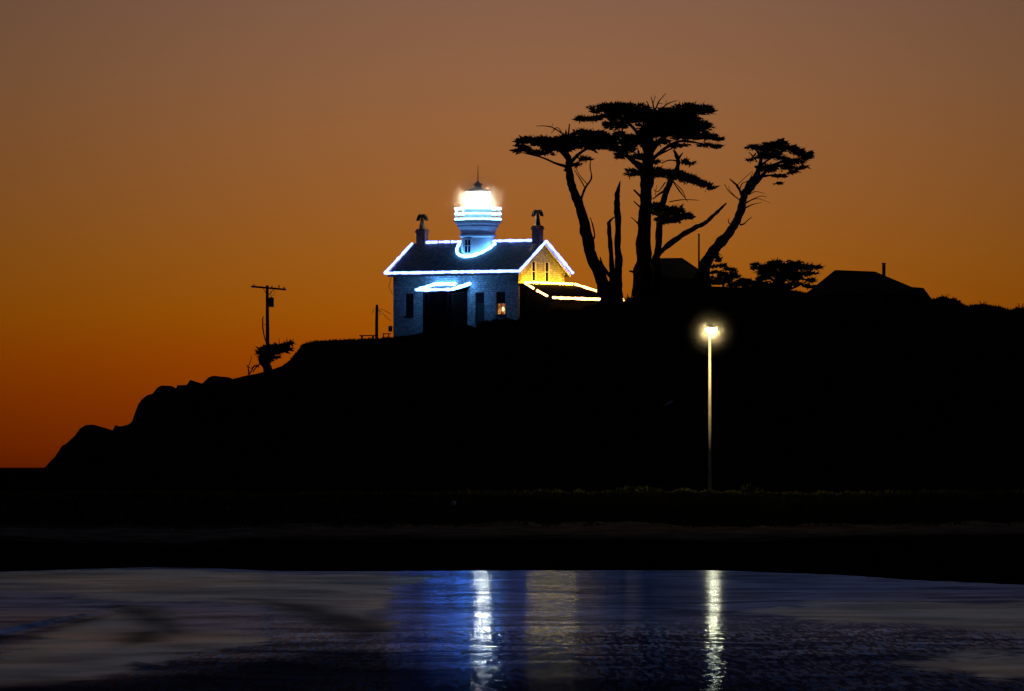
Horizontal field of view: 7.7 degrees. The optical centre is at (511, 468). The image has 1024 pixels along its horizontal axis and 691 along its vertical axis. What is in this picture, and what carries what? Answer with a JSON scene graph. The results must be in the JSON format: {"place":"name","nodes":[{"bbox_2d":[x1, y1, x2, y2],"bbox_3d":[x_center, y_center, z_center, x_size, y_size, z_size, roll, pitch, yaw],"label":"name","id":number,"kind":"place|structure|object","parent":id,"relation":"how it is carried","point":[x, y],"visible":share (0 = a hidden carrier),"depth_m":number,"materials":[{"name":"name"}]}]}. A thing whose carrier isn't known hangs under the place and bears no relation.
{"place":"outdoors","nodes":[
{"label":"outdoors","id":0,"kind":"place"},
{"bbox_2d":[0,286,1023,528],"bbox_3d":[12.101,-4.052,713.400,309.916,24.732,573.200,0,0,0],"label":"hill","id":1,"kind":"structure","parent":0,"point":[825,394],"depth_m":574.45,"materials":[{"name":"black stone"}]},
{"bbox_2d":[251,284,285,345],"bbox_3d":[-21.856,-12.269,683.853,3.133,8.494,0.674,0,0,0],"label":"utility pole","id":2,"kind":"object","parent":1,"relation":"on","point":[269,301],"visible":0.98,"depth_m":683.86,"materials":[{"name":"brown wood"}]},
{"bbox_2d":[247,337,295,375],"bbox_3d":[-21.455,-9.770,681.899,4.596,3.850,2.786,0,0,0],"label":"windswept small tree","id":3,"kind":"object","parent":1,"relation":"on","point":[266,354],"visible":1,"depth_m":681.46,"materials":[{"name":"black plant"}]},
{"bbox_2d":[372,305,390,338],"bbox_3d":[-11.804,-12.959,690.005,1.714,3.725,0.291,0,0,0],"label":"service post","id":4,"kind":"object","parent":1,"relation":"on","point":[376,323],"visible":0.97,"depth_m":689.89,"materials":[{"name":"brown wood"}]},
{"bbox_2d":[383,326,391,336],"bbox_3d":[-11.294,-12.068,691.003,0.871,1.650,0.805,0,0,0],"label":"wooden steps","id":5,"kind":"structure","parent":1,"relation":"on","point":[389,328],"depth_m":690.61,"materials":[{"name":"black wood"}]},
{"bbox_2d":[384,177,624,336],"bbox_3d":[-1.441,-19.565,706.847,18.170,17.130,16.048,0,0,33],"label":"lighthouse","id":6,"kind":"object","parent":1,"relation":"on","point":[475,274],"visible":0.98,"depth_m":703.71,"materials":[{"name":"stone"}]},
{"bbox_2d":[404,293,413,316],"bbox_3d":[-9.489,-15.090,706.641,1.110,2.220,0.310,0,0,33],"label":"window","id":7,"kind":"structure","parent":6,"relation":"in","point":[409,297],"depth_m":706.80,"materials":[{"name":"glass"}]},
{"bbox_2d":[476,292,483,326],"bbox_3d":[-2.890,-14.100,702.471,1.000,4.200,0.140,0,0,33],"label":"door","id":8,"kind":"structure","parent":6,"relation":"in","point":[479,295],"depth_m":702.50,"materials":[{"name":"paint"}]},
{"bbox_2d":[495,292,505,315],"bbox_3d":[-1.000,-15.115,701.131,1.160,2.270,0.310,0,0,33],"label":"window","id":9,"kind":"structure","parent":6,"relation":"in","point":[500,295],"depth_m":701.13,"materials":[{"name":"glass"}]},
{"bbox_2d":[531,261,535,280],"bbox_3d":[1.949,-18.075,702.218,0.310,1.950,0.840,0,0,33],"label":"window","id":10,"kind":"structure","parent":6,"relation":"in","point":[533,263],"depth_m":702.16,"materials":[{"name":"yellow glass"}]},
{"bbox_2d":[545,262,549,281],"bbox_3d":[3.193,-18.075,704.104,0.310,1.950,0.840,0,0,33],"label":"window","id":11,"kind":"structure","parent":6,"relation":"in","point":[547,264],"depth_m":704.22,"materials":[{"name":"yellow glass"}]},
{"bbox_2d":[0,487,1023,529],"bbox_3d":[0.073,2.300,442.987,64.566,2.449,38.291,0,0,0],"label":"grass","id":12,"kind":"structure","parent":1,"relation":"on","point":[684,493],"depth_m":432.98,"materials":[{"name":"black plant"}]},
{"bbox_2d":[509,124,626,301],"bbox_3d":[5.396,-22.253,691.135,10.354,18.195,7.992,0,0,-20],"label":"cypress tree","id":13,"kind":"object","parent":1,"relation":"on","point":[564,144],"visible":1,"depth_m":690.63,"materials":[{"name":"black plant"}]},
{"bbox_2d":[230,284,1023,380],"bbox_3d":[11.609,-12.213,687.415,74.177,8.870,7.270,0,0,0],"label":"ridge scrub","id":14,"kind":"object","parent":1,"relation":"on","point":[526,318],"visible":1,"depth_m":686.32,"materials":[{"name":"black plant"}]},
{"bbox_2d":[623,294,632,301],"bbox_3d":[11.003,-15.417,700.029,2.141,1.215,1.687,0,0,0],"label":"shrub","id":15,"kind":"object","parent":1,"relation":"on","point":[628,298],"visible":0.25,"depth_m":699.77,"materials":[{"name":"black plant"}]},
{"bbox_2d":[603,482,660,491],"bbox_3d":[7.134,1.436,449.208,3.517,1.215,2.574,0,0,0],"label":"shrub","id":16,"kind":"object","parent":1,"relation":"on","point":[633,488],"visible":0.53,"depth_m":448.75,"materials":[{"name":"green plant"}]},
{"bbox_2d":[572,93,725,299],"bbox_3d":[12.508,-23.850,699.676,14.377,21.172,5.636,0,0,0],"label":"cypress tree","id":17,"kind":"object","parent":1,"relation":"on","point":[683,122],"visible":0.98,"depth_m":699.11,"materials":[{"name":"black plant"}]},
{"bbox_2d":[649,258,697,295],"bbox_3d":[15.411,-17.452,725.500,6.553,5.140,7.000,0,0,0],"label":"house","id":18,"kind":"structure","parent":1,"relation":"on","point":[678,275],"depth_m":722.50,"materials":[{"name":"black"}]},
{"bbox_2d":[622,150,726,296],"bbox_3d":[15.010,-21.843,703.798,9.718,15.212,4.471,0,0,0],"label":"cypress tree","id":19,"kind":"object","parent":1,"relation":"on","point":[663,212],"visible":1,"depth_m":703.79,"materials":[{"name":"black plant"}]},
{"bbox_2d":[698,234,699,269],"bbox_3d":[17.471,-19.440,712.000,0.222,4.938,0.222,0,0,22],"label":"mast","id":20,"kind":"object","parent":1,"relation":"on","point":[698,250],"visible":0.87,"depth_m":711.94,"materials":[{"name":"brown wood"}]},
{"bbox_2d":[706,326,715,491],"bbox_3d":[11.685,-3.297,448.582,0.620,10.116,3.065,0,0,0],"label":"street lamp","id":21,"kind":"object","parent":1,"relation":"on","point":[710,329],"visible":0.93,"depth_m":449.92,"materials":[{"name":"metal"}]},
{"bbox_2d":[702,252,771,286],"bbox_3d":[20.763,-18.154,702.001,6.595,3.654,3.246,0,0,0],"label":"shrub","id":22,"kind":"object","parent":1,"relation":"on","point":[730,277],"visible":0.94,"depth_m":701.59,"materials":[{"name":"black plant"}]},
{"bbox_2d":[740,483,765,493],"bbox_3d":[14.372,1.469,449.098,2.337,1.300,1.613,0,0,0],"label":"shrub","id":23,"kind":"object","parent":1,"relation":"on","point":[747,488],"visible":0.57,"depth_m":448.78,"materials":[{"name":"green plant"}]},
{"bbox_2d":[691,136,816,289],"bbox_3d":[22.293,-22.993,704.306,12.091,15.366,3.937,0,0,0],"label":"cypress tree","id":24,"kind":"object","parent":1,"relation":"on","point":[769,150],"visible":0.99,"depth_m":703.91,"materials":[{"name":"black plant"}]},
{"bbox_2d":[749,257,825,289],"bbox_3d":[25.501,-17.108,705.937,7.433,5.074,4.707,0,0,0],"label":"spreading tree","id":25,"kind":"object","parent":1,"relation":"on","point":[781,272],"visible":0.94,"depth_m":705.43,"materials":[{"name":"black plant"}]},
{"bbox_2d":[808,263,930,300],"bbox_3d":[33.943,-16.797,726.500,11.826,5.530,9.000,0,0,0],"label":"house","id":26,"kind":"structure","parent":1,"relation":"on","point":[854,285],"depth_m":723.00,"materials":[{"name":"brick"}]},
{"bbox_2d":[928,294,960,303],"bbox_3d":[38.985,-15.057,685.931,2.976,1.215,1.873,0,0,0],"label":"shrub","id":27,"kind":"object","parent":1,"relation":"on","point":[945,298],"visible":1,"depth_m":685.60,"materials":[{"name":"black plant"}]},
{"bbox_2d":[966,301,1004,309],"bbox_3d":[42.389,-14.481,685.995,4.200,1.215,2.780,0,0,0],"label":"shrub","id":28,"kind":"object","parent":1,"relation":"on","point":[983,305],"visible":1,"depth_m":685.38,"materials":[{"name":"black plant"}]},
{"bbox_2d":[1013,303,1023,312],"bbox_3d":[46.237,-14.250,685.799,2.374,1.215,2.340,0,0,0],"label":"shrub","id":29,"kind":"object","parent":1,"relation":"on","point":[1017,308],"visible":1,"depth_m":685.77,"materials":[{"name":"black plant"}]},
{"bbox_2d":[0,567,1023,690],"bbox_3d":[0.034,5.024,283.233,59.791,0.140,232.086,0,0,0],"label":"water","id":30,"kind":"structure","parent":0,"point":[158,629],"depth_m":237.37,"materials":[{"name":"blue liquid"}]},
{"bbox_2d":[0,520,1023,584],"bbox_3d":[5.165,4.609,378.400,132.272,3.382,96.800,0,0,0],"label":"beach","id":31,"kind":"structure","parent":0,"point":[977,552],"depth_m":399.71,"materials":[{"name":"black sand"}]},
{"bbox_2d":[0,0,1023,467],"label":"sky","id":32,"kind":"structure","parent":0,"point":[162,161],"materials":[{"name":"orange"}]}
]}

